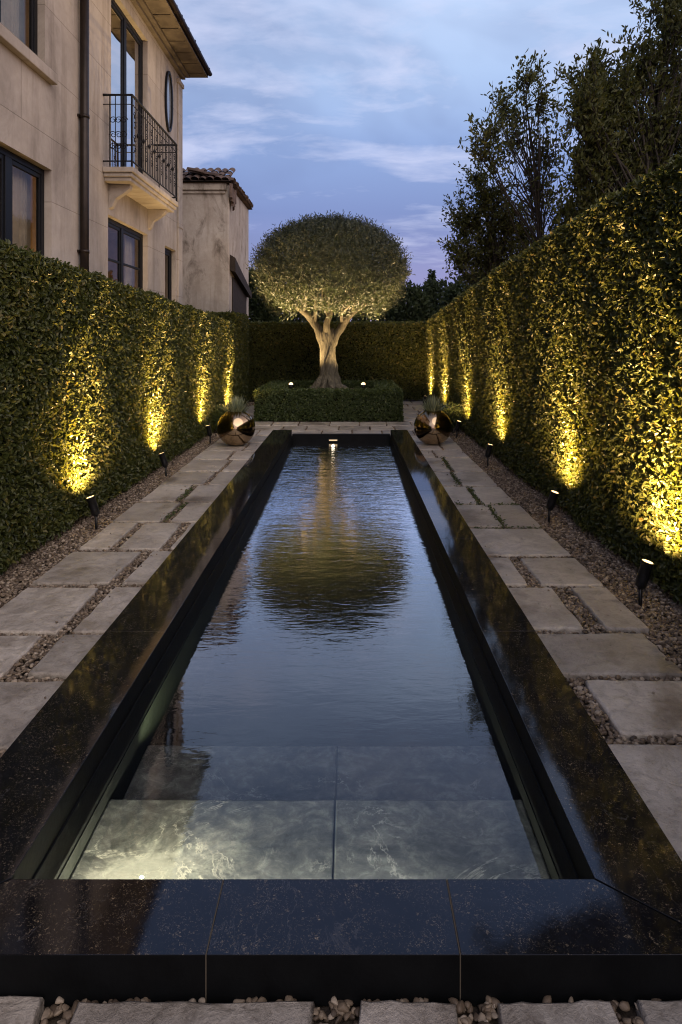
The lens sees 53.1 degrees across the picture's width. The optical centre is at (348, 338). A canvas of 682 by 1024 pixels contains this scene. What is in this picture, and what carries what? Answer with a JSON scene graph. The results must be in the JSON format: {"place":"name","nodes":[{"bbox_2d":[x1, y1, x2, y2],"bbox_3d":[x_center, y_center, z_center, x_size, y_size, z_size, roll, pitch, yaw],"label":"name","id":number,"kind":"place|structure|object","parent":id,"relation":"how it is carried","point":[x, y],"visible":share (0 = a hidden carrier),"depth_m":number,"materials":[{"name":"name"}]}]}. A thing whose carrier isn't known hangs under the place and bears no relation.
{"place":"outdoors","nodes":[
{"label":"outdoors","id":0,"kind":"place"},
{"bbox_2d":[0,0,211,304],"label":"stone house","id":1,"kind":"structure","parent":0,"point":[91,136],"depth_m":11.45,"materials":[{"name":"stone"}]},
{"bbox_2d":[0,0,37,55],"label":"window","id":2,"kind":"structure","parent":1,"relation":"in","point":[20,17],"depth_m":9.31,"materials":[{"name":"clear glass"}]},
{"bbox_2d":[0,146,43,255],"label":"window","id":3,"kind":"structure","parent":1,"relation":"in","point":[21,181],"depth_m":9.35,"materials":[{"name":"clear glass"}]},
{"bbox_2d":[108,218,142,289],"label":"window","id":4,"kind":"structure","parent":1,"relation":"in","point":[122,240],"depth_m":14.02,"materials":[{"name":"clear glass"}]},
{"bbox_2d":[111,0,142,173],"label":"window","id":5,"kind":"structure","parent":1,"relation":"in","point":[126,44],"depth_m":13.06,"materials":[{"name":"clear glass"}]},
{"bbox_2d":[165,248,171,300],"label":"window","id":6,"kind":"structure","parent":1,"relation":"in","point":[168,252],"depth_m":16.46,"materials":[{"name":"black glass"}]},
{"bbox_2d":[164,71,172,131],"bbox_3d":[-4.174,-5.500,15.830,0.048,1.400,0.600,0,0,0],"label":"oval window","id":7,"kind":"structure","parent":1,"relation":"in","point":[168,94],"depth_m":15.84,"materials":[{"name":"clear glass"}]},
{"bbox_2d":[0,399,681,1023],"bbox_3d":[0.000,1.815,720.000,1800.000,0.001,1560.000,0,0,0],"label":"ground","id":8,"kind":"structure","parent":0,"point":[476,1009],"depth_m":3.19,"materials":[{"name":"gravel"}]},
{"bbox_2d":[0,636,40,676],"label":"stone paver","id":9,"kind":"object","parent":8,"relation":"on","point":[14,650],"visible":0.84,"depth_m":3.90,"materials":[{"name":"stone"}]},
{"bbox_2d":[0,996,43,1023],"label":"stone paver","id":10,"kind":"object","parent":8,"relation":"on","point":[21,1010],"visible":0.94,"depth_m":1.81,"materials":[{"name":"stone"}]},
{"bbox_2d":[0,681,63,749],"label":"stone paver","id":11,"kind":"object","parent":8,"relation":"on","point":[22,704],"visible":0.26,"depth_m":3.32,"materials":[{"name":"stone"}]},
{"bbox_2d":[0,588,97,637],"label":"stone paver","id":12,"kind":"object","parent":8,"relation":"on","point":[33,611],"visible":0.88,"depth_m":4.47,"materials":[{"name":"stone"}]},
{"bbox_2d":[28,634,101,679],"bbox_3d":[-1.548,1.793,3.846,0.321,0.052,0.496,0,0,0],"label":"stone paver","id":13,"kind":"object","parent":8,"relation":"on","point":[60,659],"visible":0.59,"depth_m":3.80,"materials":[{"name":"stone"}]},
{"bbox_2d":[32,552,140,587],"bbox_3d":[-2.018,1.794,5.318,0.579,0.054,0.738,0,0,0],"label":"stone paver","id":14,"kind":"object","parent":8,"relation":"on","point":[86,568],"visible":0.88,"depth_m":5.23,"materials":[{"name":"stone"}]},
{"bbox_2d":[86,495,99,529],"bbox_3d":[-2.409,1.657,6.426,0.123,0.358,0.083,-2,0,-10],"label":"garden spotlight","id":15,"kind":"object","parent":8,"relation":"on","point":[93,506],"visible":0.97,"depth_m":6.40,"materials":[{"name":"black metal"}]},
{"bbox_2d":[72,587,141,634],"bbox_3d":[-1.534,1.796,4.508,0.292,0.053,0.756,0,0,0],"label":"stone paver","id":16,"kind":"object","parent":8,"relation":"on","point":[103,615],"visible":0.59,"depth_m":4.43,"materials":[{"name":"stone"}]},
{"bbox_2d":[80,523,137,551],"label":"stone paver","id":17,"kind":"object","parent":8,"relation":"on","point":[103,539],"visible":0.9,"depth_m":6.10,"materials":[{"name":"stone"}]},
{"bbox_2d":[0,239,234,574],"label":"clipped hedge","id":18,"kind":"object","parent":8,"relation":"on","point":[109,387],"visible":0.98,"depth_m":6.65,"materials":[{"name":"green plant"}]},
{"bbox_2d":[112,502,179,523],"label":"stone paver","id":19,"kind":"object","parent":8,"relation":"on","point":[141,513],"visible":0.87,"depth_m":6.94,"materials":[{"name":"stone"}]},
{"bbox_2d":[122,551,171,586],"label":"stone paver","id":20,"kind":"object","parent":8,"relation":"on","point":[142,575],"visible":0.5,"depth_m":5.23,"materials":[{"name":"stone"}]},
{"bbox_2d":[119,523,181,551],"bbox_3d":[-1.782,1.795,6.167,0.366,0.054,0.804,0,0,0],"label":"stone paver","id":21,"kind":"object","parent":8,"relation":"on","point":[152,537],"visible":0.89,"depth_m":6.08,"materials":[{"name":"stone"}]},
{"bbox_2d":[158,452,167,476],"bbox_3d":[-2.412,1.658,8.882,0.123,0.358,0.083,-3,1,9],"label":"garden spotlight","id":22,"kind":"object","parent":8,"relation":"on","point":[163,460],"visible":0.97,"depth_m":8.85,"materials":[{"name":"black metal"}]},
{"bbox_2d":[140,485,190,502],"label":"stone paver","id":23,"kind":"object","parent":8,"relation":"on","point":[165,493],"visible":0.84,"depth_m":7.75,"materials":[{"name":"stone"}]},
{"bbox_2d":[171,523,194,549],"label":"stone paver","id":24,"kind":"object","parent":8,"relation":"on","point":[191,525],"visible":0.35,"depth_m":6.11,"materials":[{"name":"stone"}]},
{"bbox_2d":[160,472,214,485],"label":"stone paver","id":25,"kind":"object","parent":8,"relation":"on","point":[190,478],"visible":0.85,"depth_m":8.65,"materials":[{"name":"stone"}]},
{"bbox_2d":[170,502,211,522],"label":"stone paver","id":26,"kind":"object","parent":8,"relation":"on","point":[187,514],"visible":0.59,"depth_m":6.91,"materials":[{"name":"stone"}]},
{"bbox_2d":[70,1001,314,1023],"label":"stone paver","id":27,"kind":"object","parent":8,"relation":"on","point":[189,1012],"visible":0.99,"depth_m":1.79,"materials":[{"name":"stone"}]},
{"bbox_2d":[178,460,228,471],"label":"stone paver","id":28,"kind":"object","parent":8,"relation":"on","point":[200,465],"visible":0.88,"depth_m":9.47,"materials":[{"name":"stone"}]},
{"bbox_2d":[183,485,226,502],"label":"stone paver","id":29,"kind":"object","parent":8,"relation":"on","point":[205,493],"visible":0.63,"depth_m":7.81,"materials":[{"name":"stone"}]},
{"bbox_2d":[193,451,233,459],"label":"stone paver","id":30,"kind":"object","parent":8,"relation":"on","point":[214,455],"visible":0.86,"depth_m":10.34,"materials":[{"name":"stone"}]},
{"bbox_2d":[183,167,252,318],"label":"rendered outbuilding","id":31,"kind":"structure","parent":8,"relation":"on","point":[217,206],"depth_m":19.20,"materials":[{"name":"paint"}]},
{"bbox_2d":[232,277,245,313],"bbox_3d":[-3.364,-0.005,21.000,0.028,3.550,2.600,0,0,0],"label":"door","id":32,"kind":"structure","parent":31,"relation":"in","point":[238,295],"depth_m":20.51,"materials":[{"name":"wood"}]},
{"bbox_2d":[212,404,227,428],"bbox_3d":[-2.381,1.505,12.893,0.555,0.593,0.549,0,0,-16],"label":"shrub","id":33,"kind":"object","parent":8,"relation":"on","point":[219,412],"visible":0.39,"depth_m":12.79,"materials":[{"name":"green plant"}]},
{"bbox_2d":[209,472,237,484],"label":"stone paver","id":34,"kind":"object","parent":8,"relation":"on","point":[223,478],"visible":0.51,"depth_m":8.65,"materials":[{"name":"stone"}]},
{"bbox_2d":[204,443,247,451],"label":"stone paver","id":35,"kind":"object","parent":8,"relation":"on","point":[219,447],"visible":0.74,"depth_m":11.12,"materials":[{"name":"stone"}]},
{"bbox_2d":[217,411,254,445],"bbox_3d":[-1.875,1.485,11.350,0.630,0.562,0.630,0,0,0],"label":"bronze pot","id":36,"kind":"object","parent":35,"relation":"on","point":[235,428],"visible":0.96,"depth_m":11.12,"materials":[{"name":"metal"}]},
{"bbox_2d":[220,394,254,411],"bbox_3d":[-1.859,1.085,11.358,0.632,0.333,0.602,0,0,28],"label":"spiky plant","id":37,"kind":"object","parent":36,"relation":"on","point":[236,405],"visible":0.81,"depth_m":11.25,"materials":[{"name":"green plant"}]},
{"bbox_2d":[207,310,249,403],"bbox_3d":[-3.464,0.547,17.754,1.525,2.546,2.545,0,0,0],"label":"clipped hedge","id":38,"kind":"object","parent":8,"relation":"on","point":[241,341],"visible":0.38,"depth_m":17.51,"materials":[{"name":"green plant"}]},
{"bbox_2d":[222,460,247,471],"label":"stone paver","id":39,"kind":"object","parent":8,"relation":"on","point":[235,466],"visible":0.51,"depth_m":9.47,"materials":[{"name":"stone"}]},
{"bbox_2d":[229,451,254,459],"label":"stone paver","id":40,"kind":"object","parent":8,"relation":"on","point":[246,455],"visible":0.52,"depth_m":10.36,"materials":[{"name":"stone"}]},
{"bbox_2d":[243,443,261,450],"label":"stone paver","id":41,"kind":"object","parent":8,"relation":"on","point":[253,447],"visible":0.54,"depth_m":11.12,"materials":[{"name":"stone"}]},
{"bbox_2d":[247,436,267,443],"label":"stone paver","id":42,"kind":"object","parent":8,"relation":"on","point":[257,439],"visible":0.34,"depth_m":11.98,"materials":[{"name":"stone"}]},
{"bbox_2d":[255,422,272,426],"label":"stone paver","id":43,"kind":"object","parent":8,"relation":"on","point":[263,423],"visible":0.38,"depth_m":14.22,"materials":[{"name":"stone"}]},
{"bbox_2d":[257,430,272,435],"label":"stone paver","id":44,"kind":"object","parent":8,"relation":"on","point":[264,432],"visible":0.38,"depth_m":12.87,"materials":[{"name":"stone"}]},
{"bbox_2d":[249,269,283,326],"bbox_3d":[-3.562,-0.488,25.994,2.147,4.624,2.121,0,0,44],"label":"background tree","id":45,"kind":"object","parent":8,"relation":"on","point":[257,307],"visible":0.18,"depth_m":25.34,"materials":[{"name":"green plant"}]},
{"bbox_2d":[255,426,282,430],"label":"stone paver","id":46,"kind":"object","parent":8,"relation":"on","point":[259,428],"visible":0.7,"depth_m":13.56,"materials":[{"name":"stone"}]},
{"bbox_2d":[272,422,298,427],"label":"stone paver","id":47,"kind":"object","parent":8,"relation":"on","point":[285,423],"visible":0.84,"depth_m":14.14,"materials":[{"name":"stone"}]},
{"bbox_2d":[283,426,305,429],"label":"stone paver","id":48,"kind":"object","parent":8,"relation":"on","point":[294,428],"visible":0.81,"depth_m":13.51,"materials":[{"name":"stone"}]},
{"bbox_2d":[292,430,321,433],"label":"stone paver","id":49,"kind":"object","parent":8,"relation":"on","point":[306,431],"visible":0.6,"depth_m":13.02,"materials":[{"name":"stone"}]},
{"bbox_2d":[278,291,339,326],"bbox_3d":[-2.113,-0.329,29.920,4.027,4.307,4.035,0,0,0],"label":"background tree","id":50,"kind":"object","parent":8,"relation":"on","point":[300,318],"visible":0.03,"depth_m":28.97,"materials":[{"name":"green plant"}]},
{"bbox_2d":[299,422,329,426],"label":"stone paver","id":51,"kind":"object","parent":8,"relation":"on","point":[307,424],"visible":0.83,"depth_m":14.11,"materials":[{"name":"stone"}]},
{"bbox_2d":[307,426,338,430],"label":"stone paver","id":52,"kind":"object","parent":8,"relation":"on","point":[322,428],"visible":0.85,"depth_m":13.49,"materials":[{"name":"stone"}]},
{"bbox_2d":[252,378,403,421],"bbox_3d":[-0.441,1.417,16.185,3.338,0.792,3.400,0,0,0],"label":"box hedge","id":53,"kind":"object","parent":8,"relation":"on","point":[300,400],"visible":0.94,"depth_m":14.61,"materials":[{"name":"green plant"}]},
{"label":"soil","id":54,"kind":"structure","parent":53,"relation":"in","visible":0},
{"bbox_2d":[246,210,413,388],"bbox_3d":[-0.440,-0.799,16.187,3.954,4.398,4.066,0,0,0],"label":"olive tree","id":55,"kind":"object","parent":54,"relation":"on","point":[343,256],"visible":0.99,"depth_m":15.12,"materials":[{"name":"green plant"}]},
{"bbox_2d":[322,430,350,433],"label":"stone paver","id":56,"kind":"object","parent":8,"relation":"on","point":[336,432],"visible":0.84,"depth_m":12.89,"materials":[{"name":"stone"}]},
{"bbox_2d":[247,319,426,400],"bbox_3d":[-0.070,0.631,19.842,5.901,2.377,1.082,0,0,0],"label":"clipped hedge","id":57,"kind":"object","parent":8,"relation":"on","point":[394,351],"visible":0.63,"depth_m":19.42,"materials":[{"name":"green plant"}]},
{"bbox_2d":[0,430,681,1005],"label":"swimming pool","id":58,"kind":"structure","parent":8,"relation":"in","point":[602,920],"depth_m":2.07,"materials":[{"name":"black stone"}]},
{"bbox_2d":[54,443,562,879],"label":"water","id":59,"kind":"structure","parent":58,"relation":"in","point":[321,705],"depth_m":3.34,"materials":[{"name":"blue liquid"}]},
{"bbox_2d":[330,422,358,426],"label":"stone paver","id":60,"kind":"object","parent":8,"relation":"on","point":[339,424],"visible":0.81,"depth_m":14.08,"materials":[{"name":"stone"}]},
{"bbox_2d":[161,457,540,528],"bbox_3d":[-0.044,1.776,8.288,3.746,0.084,3.851,0,0,0],"label":"ground cover","id":61,"kind":"object","parent":8,"relation":"on","point":[477,500],"visible":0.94,"depth_m":7.31,"materials":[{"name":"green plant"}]},
{"bbox_2d":[322,291,379,321],"bbox_3d":[0.582,-0.339,31.022,4.148,4.327,4.041,0,0,0],"label":"background tree","id":62,"kind":"object","parent":8,"relation":"on","point":[364,319],"visible":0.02,"depth_m":29.63,"materials":[{"name":"green plant"}]},
{"bbox_2d":[339,426,368,430],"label":"stone paver","id":63,"kind":"object","parent":8,"relation":"on","point":[351,428],"visible":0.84,"depth_m":13.45,"materials":[{"name":"stone"}]},
{"bbox_2d":[353,430,381,433],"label":"stone paver","id":64,"kind":"object","parent":8,"relation":"on","point":[366,431],"visible":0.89,"depth_m":12.87,"materials":[{"name":"stone"}]},
{"bbox_2d":[360,422,385,426],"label":"stone paver","id":65,"kind":"object","parent":8,"relation":"on","point":[369,424],"visible":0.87,"depth_m":14.13,"materials":[{"name":"stone"}]},
{"bbox_2d":[370,426,393,430],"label":"stone paver","id":66,"kind":"object","parent":8,"relation":"on","point":[381,428],"visible":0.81,"depth_m":13.48,"materials":[{"name":"stone"}]},
{"bbox_2d":[386,422,411,426],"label":"stone paver","id":67,"kind":"object","parent":8,"relation":"on","point":[393,424],"visible":0.82,"depth_m":14.12,"materials":[{"name":"stone"}]},
{"bbox_2d":[394,426,413,430],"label":"stone paver","id":68,"kind":"object","parent":8,"relation":"on","point":[411,428],"visible":0.46,"depth_m":13.54,"materials":[{"name":"stone"}]},
{"bbox_2d":[378,280,435,326],"bbox_3d":[2.469,-0.339,29.037,2.752,4.326,2.687,0,0,0],"label":"background tree","id":69,"kind":"object","parent":8,"relation":"on","point":[416,306],"visible":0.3,"depth_m":28.30,"materials":[{"name":"green plant"}]},
{"bbox_2d":[358,1000,457,1023],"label":"stone paver","id":70,"kind":"object","parent":8,"relation":"on","point":[388,1012],"visible":1,"depth_m":1.79,"materials":[{"name":"stone"}]},
{"bbox_2d":[403,413,417,417],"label":"stone paver","id":71,"kind":"object","parent":8,"relation":"on","point":[410,415],"visible":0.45,"depth_m":15.74,"materials":[{"name":"stone"}]},
{"bbox_2d":[420,450,434,457],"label":"stone paver","id":72,"kind":"object","parent":8,"relation":"on","point":[430,454],"visible":0.52,"depth_m":10.45,"materials":[{"name":"stone"}]},
{"bbox_2d":[416,443,441,450],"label":"stone paver","id":73,"kind":"object","parent":8,"relation":"on","point":[423,446],"visible":0.46,"depth_m":11.12,"materials":[{"name":"stone"}]},
{"bbox_2d":[414,410,451,444],"bbox_3d":[1.405,1.485,11.450,0.630,0.562,0.630,0,0,0],"label":"bronze pot","id":74,"kind":"object","parent":73,"relation":"on","point":[432,427],"visible":0.98,"depth_m":11.22,"materials":[{"name":"metal"}]},
{"bbox_2d":[420,394,448,411],"bbox_3d":[1.392,1.083,11.459,0.600,0.337,0.670,0,0,23],"label":"spiky plant","id":75,"kind":"object","parent":74,"relation":"on","point":[432,404],"visible":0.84,"depth_m":11.36,"materials":[{"name":"green plant"}]},
{"bbox_2d":[424,269,437,299],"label":"conifer tree","id":76,"kind":"object","parent":8,"relation":"on","point":[431,274],"visible":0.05,"depth_m":37.93,"materials":[{"name":"green plant"}]},
{"bbox_2d":[420,276,452,313],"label":"background tree","id":77,"kind":"object","parent":8,"relation":"on","point":[435,289],"visible":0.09,"depth_m":31.46,"materials":[{"name":"green plant"}]},
{"bbox_2d":[425,458,450,472],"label":"stone paver","id":78,"kind":"object","parent":8,"relation":"on","point":[435,464],"visible":0.5,"depth_m":9.54,"materials":[{"name":"stone"}]},
{"bbox_2d":[434,472,458,486],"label":"stone paver","id":79,"kind":"object","parent":8,"relation":"on","point":[445,479],"visible":0.57,"depth_m":8.59,"materials":[{"name":"stone"}]},
{"bbox_2d":[439,442,461,450],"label":"stone paver","id":80,"kind":"object","parent":8,"relation":"on","point":[449,445],"visible":0.81,"depth_m":11.20,"materials":[{"name":"stone"}]},
{"bbox_2d":[433,450,468,457],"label":"stone paver","id":81,"kind":"object","parent":8,"relation":"on","point":[449,453],"visible":0.88,"depth_m":10.45,"materials":[{"name":"stone"}]},
{"bbox_2d":[441,400,463,431],"bbox_3d":[1.966,1.484,12.990,0.539,0.634,0.592,0,0,0],"label":"shrub","id":82,"kind":"object","parent":8,"relation":"on","point":[451,409],"visible":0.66,"depth_m":12.90,"materials":[{"name":"green plant"}]},
{"bbox_2d":[436,276,470,311],"bbox_3d":[5.128,-0.552,30.003,2.911,4.752,3.074,0,0,16],"label":"background tree","id":83,"kind":"object","parent":8,"relation":"on","point":[455,289],"visible":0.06,"depth_m":29.65,"materials":[{"name":"green plant"}]},
{"bbox_2d":[444,487,477,504],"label":"stone paver","id":84,"kind":"object","parent":8,"relation":"on","point":[462,495],"visible":0.57,"depth_m":7.72,"materials":[{"name":"stone"}]},
{"bbox_2d":[444,458,483,471],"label":"stone paver","id":85,"kind":"object","parent":8,"relation":"on","point":[462,464],"visible":0.81,"depth_m":9.54,"materials":[{"name":"stone"}]},
{"bbox_2d":[452,472,496,486],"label":"stone paver","id":86,"kind":"object","parent":8,"relation":"on","point":[477,479],"visible":0.82,"depth_m":8.57,"materials":[{"name":"stone"}]},
{"bbox_2d":[455,505,502,528],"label":"stone paver","id":87,"kind":"object","parent":8,"relation":"on","point":[473,516],"visible":0.62,"depth_m":6.79,"materials":[{"name":"stone"}]},
{"bbox_2d":[485,444,492,465],"bbox_3d":[1.971,1.656,9.591,0.123,0.358,0.083,-2,-1,5],"label":"garden spotlight","id":88,"kind":"object","parent":8,"relation":"on","point":[488,451],"visible":0.97,"depth_m":9.56,"materials":[{"name":"black metal"}]},
{"bbox_2d":[468,487,514,505],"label":"stone paver","id":89,"kind":"object","parent":8,"relation":"on","point":[492,495],"visible":0.83,"depth_m":7.71,"materials":[{"name":"stone"}]},
{"bbox_2d":[436,157,552,290],"bbox_3d":[3.882,-1.472,17.342,3.232,6.712,2.411,0,0,-23],"label":"bushy tree","id":90,"kind":"object","parent":8,"relation":"on","point":[496,250],"visible":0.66,"depth_m":17.33,"materials":[{"name":"green plant"}]},
{"bbox_2d":[488,557,526,587],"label":"stone paver","id":91,"kind":"object","parent":8,"relation":"on","point":[513,577],"visible":0.53,"depth_m":5.16,"materials":[{"name":"stone"}]},
{"bbox_2d":[489,505,539,528],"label":"stone paver","id":92,"kind":"object","parent":8,"relation":"on","point":[515,516],"visible":0.8,"depth_m":6.79,"materials":[{"name":"stone"}]},
{"bbox_2d":[457,48,573,248],"bbox_3d":[3.932,-2.437,15.980,3.036,8.768,1.854,0,0,-13],"label":"slender tree","id":93,"kind":"object","parent":8,"relation":"on","point":[535,184],"visible":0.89,"depth_m":15.81,"materials":[{"name":"green plant"}]},
{"bbox_2d":[471,529,570,558],"bbox_3d":[1.453,1.797,5.990,0.751,0.053,0.777,0,0,0],"label":"stone paver","id":94,"kind":"object","parent":8,"relation":"on","point":[507,543],"visible":0.66,"depth_m":5.91,"materials":[{"name":"stone"}]},
{"bbox_2d":[508,587,583,633],"bbox_3d":[1.258,1.795,4.524,0.378,0.051,0.699,0,0,0],"label":"stone paver","id":95,"kind":"object","parent":8,"relation":"on","point":[540,613],"visible":0.69,"depth_m":4.45,"materials":[{"name":"stone"}]},
{"bbox_2d":[546,490,558,524],"bbox_3d":[1.978,1.657,6.648,0.123,0.358,0.083,2,3,11],"label":"garden spotlight","id":96,"kind":"object","parent":8,"relation":"on","point":[552,499],"visible":0.97,"depth_m":6.62,"materials":[{"name":"black metal"}]},
{"bbox_2d":[424,154,681,604],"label":"clipped hedge","id":97,"kind":"object","parent":8,"relation":"on","point":[553,360],"visible":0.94,"depth_m":6.08,"materials":[{"name":"green plant"}]},
{"bbox_2d":[497,1000,619,1023],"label":"stone paver","id":98,"kind":"object","parent":8,"relation":"on","point":[588,1012],"visible":1,"depth_m":1.79,"materials":[{"name":"stone"}]},
{"bbox_2d":[520,558,602,588],"bbox_3d":[1.609,1.797,5.226,0.461,0.053,0.616,0,0,0],"label":"stone paver","id":99,"kind":"object","parent":8,"relation":"on","point":[562,573],"visible":0.88,"depth_m":5.17,"materials":[{"name":"stone"}]},
{"bbox_2d":[538,633,681,680],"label":"stone paver","id":100,"kind":"object","parent":8,"relation":"on","point":[622,655],"visible":0.7,"depth_m":3.80,"materials":[{"name":"stone"}]},
{"bbox_2d":[571,587,648,633],"bbox_3d":[1.706,1.793,4.519,0.260,0.052,0.706,0,0,0],"label":"stone paver","id":101,"kind":"object","parent":8,"relation":"on","point":[604,605],"visible":0.93,"depth_m":4.44,"materials":[{"name":"stone"}]},
{"bbox_2d":[546,0,681,225],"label":"broad tree","id":102,"kind":"object","parent":8,"relation":"on","point":[607,159],"visible":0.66,"depth_m":13.70,"materials":[{"name":"green plant"}]},
{"bbox_2d":[585,680,681,741],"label":"stone paver","id":103,"kind":"object","parent":8,"relation":"on","point":[639,709],"visible":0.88,"depth_m":3.30,"materials":[{"name":"stone"}]},
{"bbox_2d":[635,559,653,606],"bbox_3d":[1.975,1.657,4.564,0.123,0.358,0.083,0,1,8],"label":"garden spotlight","id":104,"kind":"object","parent":8,"relation":"on","point":[643,574],"visible":0.99,"depth_m":4.54,"materials":[{"name":"black metal"}]},
{"bbox_2d":[608,744,681,859],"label":"stone paver","id":105,"kind":"object","parent":8,"relation":"on","point":[653,773],"visible":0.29,"depth_m":2.74,"materials":[{"name":"stone"}]},
{"bbox_2d":[636,1000,681,1023],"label":"stone paver","id":106,"kind":"object","parent":8,"relation":"on","point":[657,1012],"visible":0.94,"depth_m":1.80,"materials":[{"name":"stone"}]},
{"bbox_2d":[174,0,681,320],"label":"sky","id":107,"kind":"structure","parent":0,"point":[360,107],"materials":[{"name":"blue"}]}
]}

